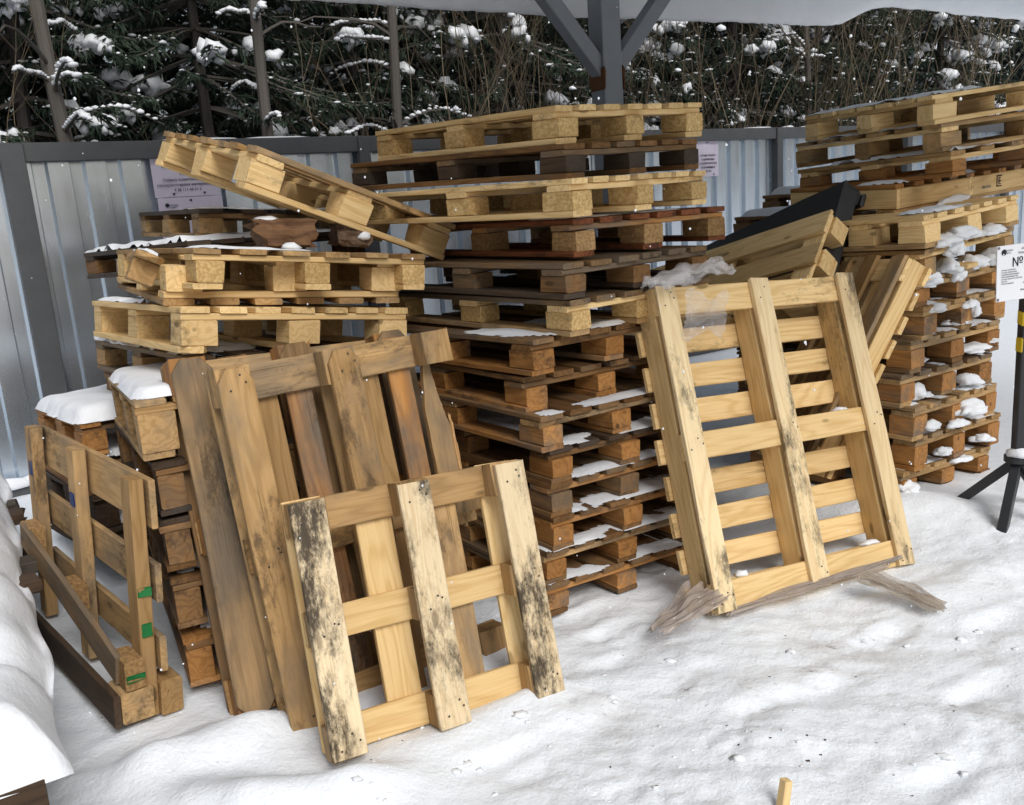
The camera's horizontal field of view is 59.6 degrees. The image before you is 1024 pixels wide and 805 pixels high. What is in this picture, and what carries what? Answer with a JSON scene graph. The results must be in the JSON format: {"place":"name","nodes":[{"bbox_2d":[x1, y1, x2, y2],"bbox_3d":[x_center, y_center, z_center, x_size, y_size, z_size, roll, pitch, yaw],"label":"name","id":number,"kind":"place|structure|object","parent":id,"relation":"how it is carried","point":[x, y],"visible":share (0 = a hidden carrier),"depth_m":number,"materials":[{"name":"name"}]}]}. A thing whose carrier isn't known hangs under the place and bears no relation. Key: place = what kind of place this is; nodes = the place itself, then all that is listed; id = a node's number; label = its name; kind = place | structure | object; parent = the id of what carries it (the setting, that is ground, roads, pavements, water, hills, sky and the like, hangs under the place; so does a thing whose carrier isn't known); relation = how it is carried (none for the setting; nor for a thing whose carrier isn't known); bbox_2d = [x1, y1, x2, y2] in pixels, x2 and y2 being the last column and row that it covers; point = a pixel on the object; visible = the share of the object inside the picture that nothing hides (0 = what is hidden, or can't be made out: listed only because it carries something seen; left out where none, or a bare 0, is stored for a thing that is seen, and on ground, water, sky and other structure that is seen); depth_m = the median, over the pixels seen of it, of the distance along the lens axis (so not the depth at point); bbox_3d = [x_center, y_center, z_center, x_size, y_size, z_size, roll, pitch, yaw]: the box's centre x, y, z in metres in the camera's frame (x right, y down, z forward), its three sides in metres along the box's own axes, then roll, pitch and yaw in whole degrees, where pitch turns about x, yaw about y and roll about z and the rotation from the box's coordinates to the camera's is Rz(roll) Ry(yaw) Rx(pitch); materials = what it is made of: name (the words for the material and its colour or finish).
{"place":"outdoors","nodes":[
{"label":"outdoors","id":0,"kind":"place"},
{"bbox_2d":[12,299,1023,804],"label":"snowy ground","id":1,"kind":"structure","parent":0,"point":[874,703],"depth_m":2.74,"materials":[{"name":"snow"}]},
{"bbox_2d":[0,472,73,804],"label":"snowy platform","id":2,"kind":"structure","parent":1,"relation":"on","point":[34,759],"depth_m":2.32,"materials":[{"name":"snow"}]},
{"bbox_2d":[0,0,163,141],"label":"pine tree","id":3,"kind":"object","parent":1,"relation":"on","point":[42,46],"visible":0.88,"depth_m":6.37,"materials":[{"name":"brown plant"}]},
{"bbox_2d":[0,0,192,141],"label":"spruce tree","id":4,"kind":"object","parent":1,"relation":"on","point":[39,83],"visible":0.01,"depth_m":9.71,"materials":[{"name":"green plant"}]},
{"bbox_2d":[51,509,146,540],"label":"pallet","id":5,"kind":"object","parent":1,"relation":"on","point":[117,530],"visible":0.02,"depth_m":3.94,"materials":[{"name":"brown wood"}]},
{"bbox_2d":[46,455,120,527],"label":"pallet","id":6,"kind":"object","parent":5,"relation":"on","point":[103,512],"visible":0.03,"depth_m":3.87,"materials":[{"name":"brown wood"}]},
{"bbox_2d":[45,428,121,495],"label":"pallet","id":7,"kind":"object","parent":6,"relation":"on","point":[113,445],"visible":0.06,"depth_m":4.07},
{"bbox_2d":[35,384,115,453],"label":"pallet","id":8,"kind":"object","parent":7,"relation":"on","point":[79,415],"visible":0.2,"depth_m":3.85,"materials":[{"name":"orange wood"}]},
{"bbox_2d":[0,0,202,142],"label":"spruce tree","id":9,"kind":"object","parent":1,"relation":"on","point":[106,84],"visible":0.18,"depth_m":7.44,"materials":[{"name":"green plant"}]},
{"bbox_2d":[20,425,183,728],"bbox_3d":[-1.567,0.562,3.253,0.222,0.796,1.207,-9,13,-42],"label":"broken pallet","id":10,"kind":"object","parent":1,"relation":"on","point":[139,686],"visible":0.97,"depth_m":3.11,"materials":[{"name":"brown wood"}]},
{"bbox_2d":[0,0,252,142],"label":"bare shrub","id":11,"kind":"object","parent":1,"relation":"on","point":[32,15],"visible":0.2,"depth_m":6.28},
{"bbox_2d":[152,556,220,687],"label":"pallet","id":12,"kind":"object","parent":1,"relation":"on","point":[200,665],"visible":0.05,"depth_m":3.05,"materials":[{"name":"orange wood"}]},
{"bbox_2d":[147,511,207,629],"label":"pallet","id":13,"kind":"object","parent":12,"relation":"on","point":[182,590],"visible":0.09,"depth_m":3.00,"materials":[{"name":"wood"}]},
{"bbox_2d":[146,511,197,572],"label":"pallet","id":14,"kind":"object","parent":13,"relation":"on","point":[171,538],"visible":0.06,"depth_m":2.95,"materials":[{"name":"brown wood"}]},
{"bbox_2d":[114,423,299,516],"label":"pallet","id":15,"kind":"object","parent":14,"relation":"on","point":[166,475],"visible":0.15,"depth_m":2.92,"materials":[{"name":"brown wood"}]},
{"bbox_2d":[108,355,221,460],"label":"pallet","id":16,"kind":"object","parent":15,"relation":"on","point":[145,420],"visible":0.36,"depth_m":2.90,"materials":[{"name":"wood"}]},
{"bbox_2d":[0,0,396,141],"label":"spruce tree","id":17,"kind":"object","parent":1,"relation":"on","point":[214,53],"visible":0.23,"depth_m":8.06,"materials":[{"name":"green plant"}]},
{"bbox_2d":[142,0,366,137],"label":"spruce tree","id":18,"kind":"object","parent":1,"relation":"on","point":[211,21],"visible":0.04,"depth_m":10.75,"materials":[{"name":"green plant"}]},
{"bbox_2d":[215,0,322,136],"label":"pine tree","id":19,"kind":"object","parent":1,"relation":"on","point":[255,9],"visible":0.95,"depth_m":7.30,"materials":[{"name":"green plant"}]},
{"bbox_2d":[160,329,434,715],"bbox_3d":[-0.660,0.377,3.128,0.866,1.182,0.151,-11,-3,-33],"label":"pallet","id":20,"kind":"object","parent":1,"relation":"on","point":[241,657],"visible":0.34,"depth_m":2.88,"materials":[{"name":"orange wood"}]},
{"bbox_2d":[203,0,494,137],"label":"spruce tree","id":21,"kind":"object","parent":1,"relation":"on","point":[337,128],"visible":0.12,"depth_m":9.28,"materials":[{"name":"green plant"}]},
{"bbox_2d":[203,327,505,730],"bbox_3d":[-0.470,0.404,2.977,0.829,1.193,0.156,-14,5,-32],"label":"pallet","id":22,"kind":"object","parent":1,"relation":"on","point":[252,439],"visible":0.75,"depth_m":2.89,"materials":[{"name":"orange wood"}]},
{"bbox_2d":[131,2,577,136],"bbox_3d":[-1.101,-2.509,8.143,3.114,4.804,3.174,3,15,30],"label":"bare shrub","id":23,"kind":"object","parent":1,"relation":"on","point":[475,39],"visible":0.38,"depth_m":7.79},
{"bbox_2d":[295,6,471,135],"bbox_3d":[-1.270,-5.276,7.733,3.873,10.506,3.759,-4,13,0],"label":"pine tree","id":24,"kind":"object","parent":1,"relation":"on","point":[395,118],"visible":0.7,"depth_m":8.21,"materials":[{"name":"brown plant"}]},
{"bbox_2d":[279,0,513,135],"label":"spruce tree","id":25,"kind":"object","parent":1,"relation":"on","point":[418,65],"visible":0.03,"depth_m":11.43,"materials":[{"name":"green plant"}]},
{"bbox_2d":[262,3,559,135],"bbox_3d":[-0.413,-3.339,8.648,4.131,6.147,3.284,-9,14,-20],"label":"bare shrub","id":26,"kind":"object","parent":1,"relation":"on","point":[367,84],"visible":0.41,"depth_m":8.09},
{"bbox_2d":[280,459,564,763],"bbox_3d":[-0.260,0.606,2.735,0.754,0.754,0.145,-9,-2,-26],"label":"pallet","id":27,"kind":"object","parent":1,"relation":"on","point":[434,600],"visible":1,"depth_m":2.71,"materials":[{"name":"brown wood"}]},
{"bbox_2d":[330,6,659,135],"bbox_3d":[-0.234,-5.404,9.880,4.405,10.526,4.777,-8,13,-17],"label":"spruce tree","id":28,"kind":"object","parent":1,"relation":"on","point":[553,58],"visible":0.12,"depth_m":10.00,"materials":[{"name":"green plant"}]},
{"bbox_2d":[0,123,1023,497],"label":"metal fence","id":29,"kind":"object","parent":1,"relation":"on","point":[56,219],"visible":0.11,"depth_m":5.33,"materials":[{"name":"metal"}]},
{"bbox_2d":[149,159,220,197],"bbox_3d":[-2.016,-1.430,5.511,0.400,0.310,0.015,-13,15,-34],"label":"notice","id":30,"kind":"object","parent":29,"relation":"attached to","point":[167,183],"visible":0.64,"depth_m":5.49,"materials":[{"name":"white paper"}]},
{"bbox_2d":[157,195,222,238],"bbox_3d":[-1.986,-1.126,5.582,0.395,0.312,0.014,-13,16,-34],"label":"notice","id":31,"kind":"object","parent":29,"relation":"attached to","point":[176,203],"visible":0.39,"depth_m":5.55,"materials":[{"name":"white paper"}]},
{"bbox_2d":[696,141,718,176],"bbox_3d":[1.776,-2.218,8.120,0.300,0.320,0.016,-13,15,-34],"label":"notice","id":32,"kind":"object","parent":29,"relation":"attached to","point":[708,156],"visible":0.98,"depth_m":8.13,"materials":[{"name":"white paper"}]},
{"bbox_2d":[0,0,1023,141],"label":"wood","id":33,"kind":"object","parent":1,"relation":"on","point":[181,11],"visible":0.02,"depth_m":15.07,"materials":[{"name":"plant"}]},
{"bbox_2d":[375,5,667,124],"bbox_3d":[0.254,-3.228,8.420,3.105,5.940,3.371,-9,14,-21],"label":"bare shrub","id":34,"kind":"object","parent":1,"relation":"on","point":[509,15],"visible":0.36,"depth_m":7.85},
{"bbox_2d":[440,11,633,116],"bbox_3d":[0.380,-6.320,13.355,4.856,10.701,4.478,-10,14,-26],"label":"spruce tree","id":35,"kind":"object","parent":1,"relation":"on","point":[548,26],"visible":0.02,"depth_m":13.27,"materials":[{"name":"green plant"}]},
{"bbox_2d":[422,10,695,129],"bbox_3d":[0.104,-3.233,8.801,3.842,5.816,3.770,6,16,38],"label":"bare shrub","id":36,"kind":"object","parent":1,"relation":"on","point":[546,69],"visible":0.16,"depth_m":8.57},
{"bbox_2d":[462,531,683,616],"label":"pallet","id":37,"kind":"object","parent":1,"relation":"on","point":[585,566],"visible":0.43,"depth_m":3.55,"materials":[{"name":"orange wood"}]},
{"bbox_2d":[459,494,682,584],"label":"pallet","id":38,"kind":"object","parent":37,"relation":"on","point":[610,542],"visible":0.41,"depth_m":3.53,"materials":[{"name":"orange wood"}]},
{"bbox_2d":[475,441,675,551],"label":"pallet","id":39,"kind":"object","parent":38,"relation":"on","point":[624,512],"visible":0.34,"depth_m":3.47,"materials":[{"name":"orange wood"}]},
{"bbox_2d":[460,438,668,518],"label":"pallet","id":40,"kind":"object","parent":39,"relation":"on","point":[548,500],"visible":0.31,"depth_m":3.46,"materials":[{"name":"orange wood"}]},
{"bbox_2d":[421,398,662,483],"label":"pallet","id":41,"kind":"object","parent":40,"relation":"on","point":[556,466],"visible":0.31,"depth_m":3.47,"materials":[{"name":"brown wood"}]},
{"bbox_2d":[416,372,655,452],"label":"pallet","id":42,"kind":"object","parent":41,"relation":"on","point":[540,430],"visible":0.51,"depth_m":3.42,"materials":[{"name":"orange wood"}]},
{"bbox_2d":[417,342,648,412],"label":"pallet","id":43,"kind":"object","parent":42,"relation":"on","point":[526,394],"visible":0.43,"depth_m":3.48,"materials":[{"name":"orange wood"}]},
{"bbox_2d":[407,305,683,375],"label":"pallet","id":44,"kind":"object","parent":43,"relation":"on","point":[532,353],"visible":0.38,"depth_m":3.40,"materials":[{"name":"orange wood"}]},
{"bbox_2d":[389,274,709,336],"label":"pallet","id":45,"kind":"object","parent":44,"relation":"on","point":[569,318],"visible":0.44,"depth_m":3.50,"materials":[{"name":"grey wood"}]},
{"bbox_2d":[401,245,708,299],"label":"pallet","id":46,"kind":"object","parent":45,"relation":"on","point":[559,278],"visible":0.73,"depth_m":3.46,"materials":[{"name":"brown wood"}]},
{"bbox_2d":[409,206,725,257],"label":"pallet","id":47,"kind":"object","parent":46,"relation":"on","point":[570,237],"visible":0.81,"depth_m":3.52,"materials":[{"name":"brown wood"}]},
{"bbox_2d":[368,170,706,224],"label":"pallet","id":48,"kind":"object","parent":47,"relation":"on","point":[570,197],"visible":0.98,"depth_m":3.43,"materials":[{"name":"brown wood"}]},
{"bbox_2d":[350,138,698,190],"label":"pallet","id":49,"kind":"object","parent":48,"relation":"on","point":[564,161],"visible":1,"depth_m":3.53,"materials":[{"name":"brown wood"}]},
{"bbox_2d":[375,102,702,160],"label":"pallet","id":50,"kind":"object","parent":49,"relation":"on","point":[560,124],"visible":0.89,"depth_m":3.53,"materials":[{"name":"brown wood"}]},
{"bbox_2d":[406,8,750,127],"bbox_3d":[0.964,-3.946,9.688,4.506,6.706,3.583,-7,13,-14],"label":"bare shrub","id":51,"kind":"object","parent":1,"relation":"on","point":[457,108],"visible":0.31,"depth_m":9.17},
{"bbox_2d":[522,18,705,129],"bbox_3d":[1.026,-5.372,11.052,3.417,9.075,3.068,9,18,44],"label":"spruce tree","id":52,"kind":"object","parent":1,"relation":"on","point":[671,44],"visible":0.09,"depth_m":11.15,"materials":[{"name":"green plant"}]},
{"bbox_2d":[216,611,1017,801],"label":"snow clods","id":53,"kind":"object","parent":1,"relation":"on","point":[520,714],"visible":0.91,"depth_m":2.52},
{"bbox_2d":[290,0,1023,367],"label":"canopy","id":54,"kind":"object","parent":1,"relation":"on","point":[604,52],"visible":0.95,"depth_m":5.17,"materials":[{"name":"grey paint"}]},
{"bbox_2d":[524,18,800,128],"bbox_3d":[1.809,-3.859,9.550,3.387,6.480,3.678,-3,13,2],"label":"bare shrub","id":55,"kind":"object","parent":1,"relation":"on","point":[720,27],"visible":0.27,"depth_m":9.24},
{"bbox_2d":[647,580,729,634],"bbox_3d":[0.596,0.728,3.196,0.333,0.095,0.189,-11,15,-28],"label":"weathered wood","id":56,"kind":"object","parent":1,"relation":"on","point":[695,601],"visible":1,"depth_m":3.18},
{"bbox_2d":[621,21,767,128],"bbox_3d":[2.665,-6.768,14.689,4.167,10.008,4.132,-9,14,-22],"label":"spruce tree","id":57,"kind":"object","parent":1,"relation":"on","point":[717,52],"visible":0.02,"depth_m":14.71,"materials":[{"name":"green plant"}]},
{"bbox_2d":[559,21,833,129],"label":"bare shrub","id":58,"kind":"object","parent":1,"relation":"on","point":[742,50],"visible":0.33,"depth_m":9.82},
{"bbox_2d":[633,22,856,129],"bbox_3d":[3.020,-6.045,12.167,3.986,9.653,4.019,-10,14,-26],"label":"spruce tree","id":59,"kind":"object","parent":1,"relation":"on","point":[767,88],"visible":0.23,"depth_m":12.21,"materials":[{"name":"green plant"}]},
{"bbox_2d":[635,272,914,615],"bbox_3d":[1.056,0.122,3.572,1.051,1.241,0.177,-7,-7,-25],"label":"pallet","id":60,"kind":"object","parent":1,"relation":"on","point":[779,431],"visible":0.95,"depth_m":3.54,"materials":[{"name":"brown wood"}]},
{"bbox_2d":[754,253,932,478],"bbox_3d":[1.458,-0.180,4.038,0.145,1.021,0.516,26,0,-15],"label":"pallet","id":61,"kind":"object","parent":60,"relation":"on","point":[886,293],"visible":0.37,"depth_m":3.82,"materials":[{"name":"brown wood"}]},
{"bbox_2d":[713,24,850,126],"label":"spruce tree","id":62,"kind":"object","parent":1,"relation":"on","point":[790,65],"visible":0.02,"depth_m":16.26,"materials":[{"name":"green plant"}]},
{"bbox_2d":[641,10,968,127],"bbox_3d":[3.225,-4.333,10.087,3.732,6.985,4.694,2,14,25],"label":"bare shrub","id":63,"kind":"object","parent":1,"relation":"on","point":[787,72],"visible":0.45,"depth_m":10.26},
{"bbox_2d":[707,554,904,615],"bbox_3d":[1.157,0.694,3.418,0.941,0.040,0.066,-9,14,-22],"label":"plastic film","id":64,"kind":"object","parent":1,"relation":"on","point":[794,590],"visible":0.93,"depth_m":3.40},
{"bbox_2d":[662,7,955,128],"bbox_3d":[3.319,-4.539,10.914,3.669,7.020,3.984,7,17,40],"label":"bare shrub","id":65,"kind":"object","parent":1,"relation":"on","point":[850,47],"visible":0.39,"depth_m":10.78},
{"bbox_2d":[763,26,856,124],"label":"pine tree","id":66,"kind":"object","parent":1,"relation":"on","point":[797,39],"visible":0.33,"depth_m":12.19,"materials":[{"name":"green plant"}]},
{"bbox_2d":[702,7,946,126],"bbox_3d":[4.677,-6.532,13.572,4.713,10.386,4.346,8,18,44],"label":"spruce tree","id":67,"kind":"object","parent":1,"relation":"on","point":[820,47],"visible":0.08,"depth_m":13.54,"materials":[{"name":"green plant"}]},
{"bbox_2d":[738,8,971,126],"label":"bare shrub","id":68,"kind":"object","parent":1,"relation":"on","point":[790,30],"visible":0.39,"depth_m":11.06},
{"bbox_2d":[713,8,1022,130],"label":"bare shrub","id":69,"kind":"object","parent":1,"relation":"on","point":[970,55],"visible":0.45,"depth_m":11.03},
{"bbox_2d":[750,442,990,492],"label":"pallet","id":70,"kind":"object","parent":1,"relation":"on","point":[941,469],"visible":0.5,"depth_m":4.46,"materials":[{"name":"orange wood"}]},
{"bbox_2d":[884,409,1000,471],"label":"pallet","id":71,"kind":"object","parent":70,"relation":"on","point":[979,429],"visible":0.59,"depth_m":4.38,"materials":[{"name":"orange wood"}]},
{"bbox_2d":[877,380,996,441],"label":"pallet","id":72,"kind":"object","parent":71,"relation":"on","point":[913,422],"visible":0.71,"depth_m":4.30,"materials":[{"name":"orange wood"}]},
{"bbox_2d":[745,347,991,407],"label":"pallet","id":73,"kind":"object","parent":72,"relation":"on","point":[897,390],"visible":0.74,"depth_m":4.29,"materials":[{"name":"brown wood"}]},
{"bbox_2d":[782,318,1001,373],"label":"pallet","id":74,"kind":"object","parent":73,"relation":"on","point":[943,344],"visible":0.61,"depth_m":4.28,"materials":[{"name":"orange wood"}]},
{"bbox_2d":[892,287,1004,340],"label":"pallet","id":75,"kind":"object","parent":74,"relation":"on","point":[959,313],"visible":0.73,"depth_m":4.26,"materials":[{"name":"orange wood"}]},
{"bbox_2d":[914,246,997,307],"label":"pallet","id":76,"kind":"object","parent":75,"relation":"on","point":[951,277],"visible":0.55,"depth_m":4.24,"materials":[{"name":"orange wood"}]},
{"bbox_2d":[684,180,866,327],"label":"plastic pallet","id":77,"kind":"object","parent":76,"relation":"on","point":[844,200],"visible":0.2,"depth_m":4.33,"materials":[{"name":"plastic"}]},
{"bbox_2d":[622,209,848,335],"bbox_3d":[1.067,-0.567,4.484,0.147,0.505,1.223,36,-24,-25],"label":"pallet","id":78,"kind":"object","parent":77,"relation":"on","point":[802,253],"visible":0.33,"depth_m":4.19,"materials":[{"name":"brown wood"}]},
{"bbox_2d":[841,223,1013,279],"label":"pallet","id":79,"kind":"object","parent":76,"relation":"on","point":[991,235],"visible":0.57,"depth_m":4.12,"materials":[{"name":"brown wood"}]},
{"bbox_2d":[841,195,1018,251],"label":"pallet","id":80,"kind":"object","parent":79,"relation":"on","point":[928,226],"visible":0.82,"depth_m":4.05,"materials":[{"name":"brown wood"}]},
{"bbox_2d":[790,164,1023,213],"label":"pallet","id":81,"kind":"object","parent":80,"relation":"on","point":[892,196],"visible":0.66,"depth_m":4.43,"materials":[{"name":"beige wood"}]},
{"bbox_2d":[798,137,1023,187],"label":"pallet","id":82,"kind":"object","parent":81,"relation":"on","point":[951,162],"visible":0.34,"depth_m":4.41,"materials":[{"name":"brown wood"}]},
{"bbox_2d":[796,111,1023,167],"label":"pallet","id":83,"kind":"object","parent":82,"relation":"on","point":[943,137],"visible":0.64,"depth_m":4.45,"materials":[{"name":"brown wood"}]},
{"bbox_2d":[805,81,1023,140],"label":"pallet","id":84,"kind":"object","parent":83,"relation":"on","point":[945,107],"visible":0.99,"depth_m":4.38,"materials":[{"name":"brown wood"}]},
{"bbox_2d":[854,569,947,612],"bbox_3d":[1.427,0.693,3.277,0.149,0.067,0.319,-12,15,-30],"label":"weathered wood","id":85,"kind":"object","parent":1,"relation":"on","point":[917,595],"visible":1,"depth_m":3.28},
{"bbox_2d":[820,9,983,123],"bbox_3d":[7.880,-7.997,17.816,4.257,10.311,4.293,0,13,15],"label":"spruce tree","id":86,"kind":"object","parent":1,"relation":"on","point":[876,13],"visible":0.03,"depth_m":17.89,"materials":[{"name":"green plant"}]},
{"bbox_2d":[801,7,1023,124],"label":"bare shrub","id":87,"kind":"object","parent":1,"relation":"on","point":[881,45],"visible":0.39,"depth_m":12.46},
{"bbox_2d":[836,8,1023,116],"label":"spruce tree","id":88,"kind":"object","parent":1,"relation":"on","point":[964,55],"visible":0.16,"depth_m":14.48,"materials":[{"name":"green plant"}]},
{"bbox_2d":[838,10,1023,114],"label":"bare shrub","id":89,"kind":"object","parent":1,"relation":"on","point":[991,32],"visible":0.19,"depth_m":12.62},
{"bbox_2d":[957,243,1023,532],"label":"sign stand","id":90,"kind":"object","parent":1,"relation":"on","point":[1009,274],"visible":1,"depth_m":3.85,"materials":[{"name":"black paint"}]},
{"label":"pallet","id":91,"kind":"object","parent":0,"visible":0},
{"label":"pallet","id":92,"kind":"object","parent":91,"relation":"on","visible":0},
{"bbox_2d":[103,362,282,416],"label":"pallet","id":93,"kind":"object","parent":92,"relation":"on","point":[107,374],"visible":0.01,"depth_m":4.25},
{"bbox_2d":[94,330,339,371],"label":"pallet","id":94,"kind":"object","parent":93,"relation":"on","point":[111,355],"visible":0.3,"depth_m":3.78,"materials":[{"name":"brown wood"}]},
{"bbox_2d":[92,296,407,352],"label":"pallet","id":95,"kind":"object","parent":94,"relation":"on","point":[142,321],"visible":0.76,"depth_m":3.48,"materials":[{"name":"brown wood"}]},
{"bbox_2d":[118,261,400,305],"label":"pallet","id":96,"kind":"object","parent":95,"relation":"on","point":[376,283],"visible":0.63,"depth_m":3.39,"materials":[{"name":"brown wood"}]},
{"bbox_2d":[124,248,163,286],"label":"wood block","id":97,"kind":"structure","parent":96,"relation":"on","point":[143,266],"depth_m":3.20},
{"bbox_2d":[116,245,424,289],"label":"pallet","id":98,"kind":"object","parent":96,"relation":"on","point":[207,266],"visible":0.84,"depth_m":3.31,"materials":[{"name":"brown wood"}]},
{"bbox_2d":[84,228,364,278],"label":"pallet","id":99,"kind":"object","parent":98,"relation":"on","point":[100,261],"visible":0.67,"depth_m":4.21,"materials":[{"name":"brown wood"}]},
{"bbox_2d":[139,206,330,236],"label":"pallet","id":100,"kind":"object","parent":99,"relation":"on","point":[205,221],"visible":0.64,"depth_m":4.30,"materials":[{"name":"brown wood"}]},
{"bbox_2d":[155,131,455,259],"bbox_3d":[-0.949,-0.929,3.960,0.912,0.164,1.206,14,7,-39],"label":"pallet","id":101,"kind":"object","parent":100,"relation":"on","point":[267,177],"visible":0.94,"depth_m":3.64,"materials":[{"name":"brown wood"}]},
{"bbox_2d":[242,216,318,250],"bbox_3d":[-0.874,-0.648,3.417,0.272,0.130,0.217,-7,13,-30],"label":"log chunk","id":102,"kind":"object","parent":98,"relation":"on","point":[284,233],"visible":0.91,"depth_m":3.37,"materials":[{"name":"brown wood"}]},
{"bbox_2d":[327,223,372,247],"bbox_3d":[-0.647,-0.670,3.588,0.152,0.089,0.169,-2,10,-31],"label":"log chunk","id":103,"kind":"object","parent":98,"relation":"on","point":[342,235],"visible":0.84,"depth_m":3.54,"materials":[{"name":"brown wood"}]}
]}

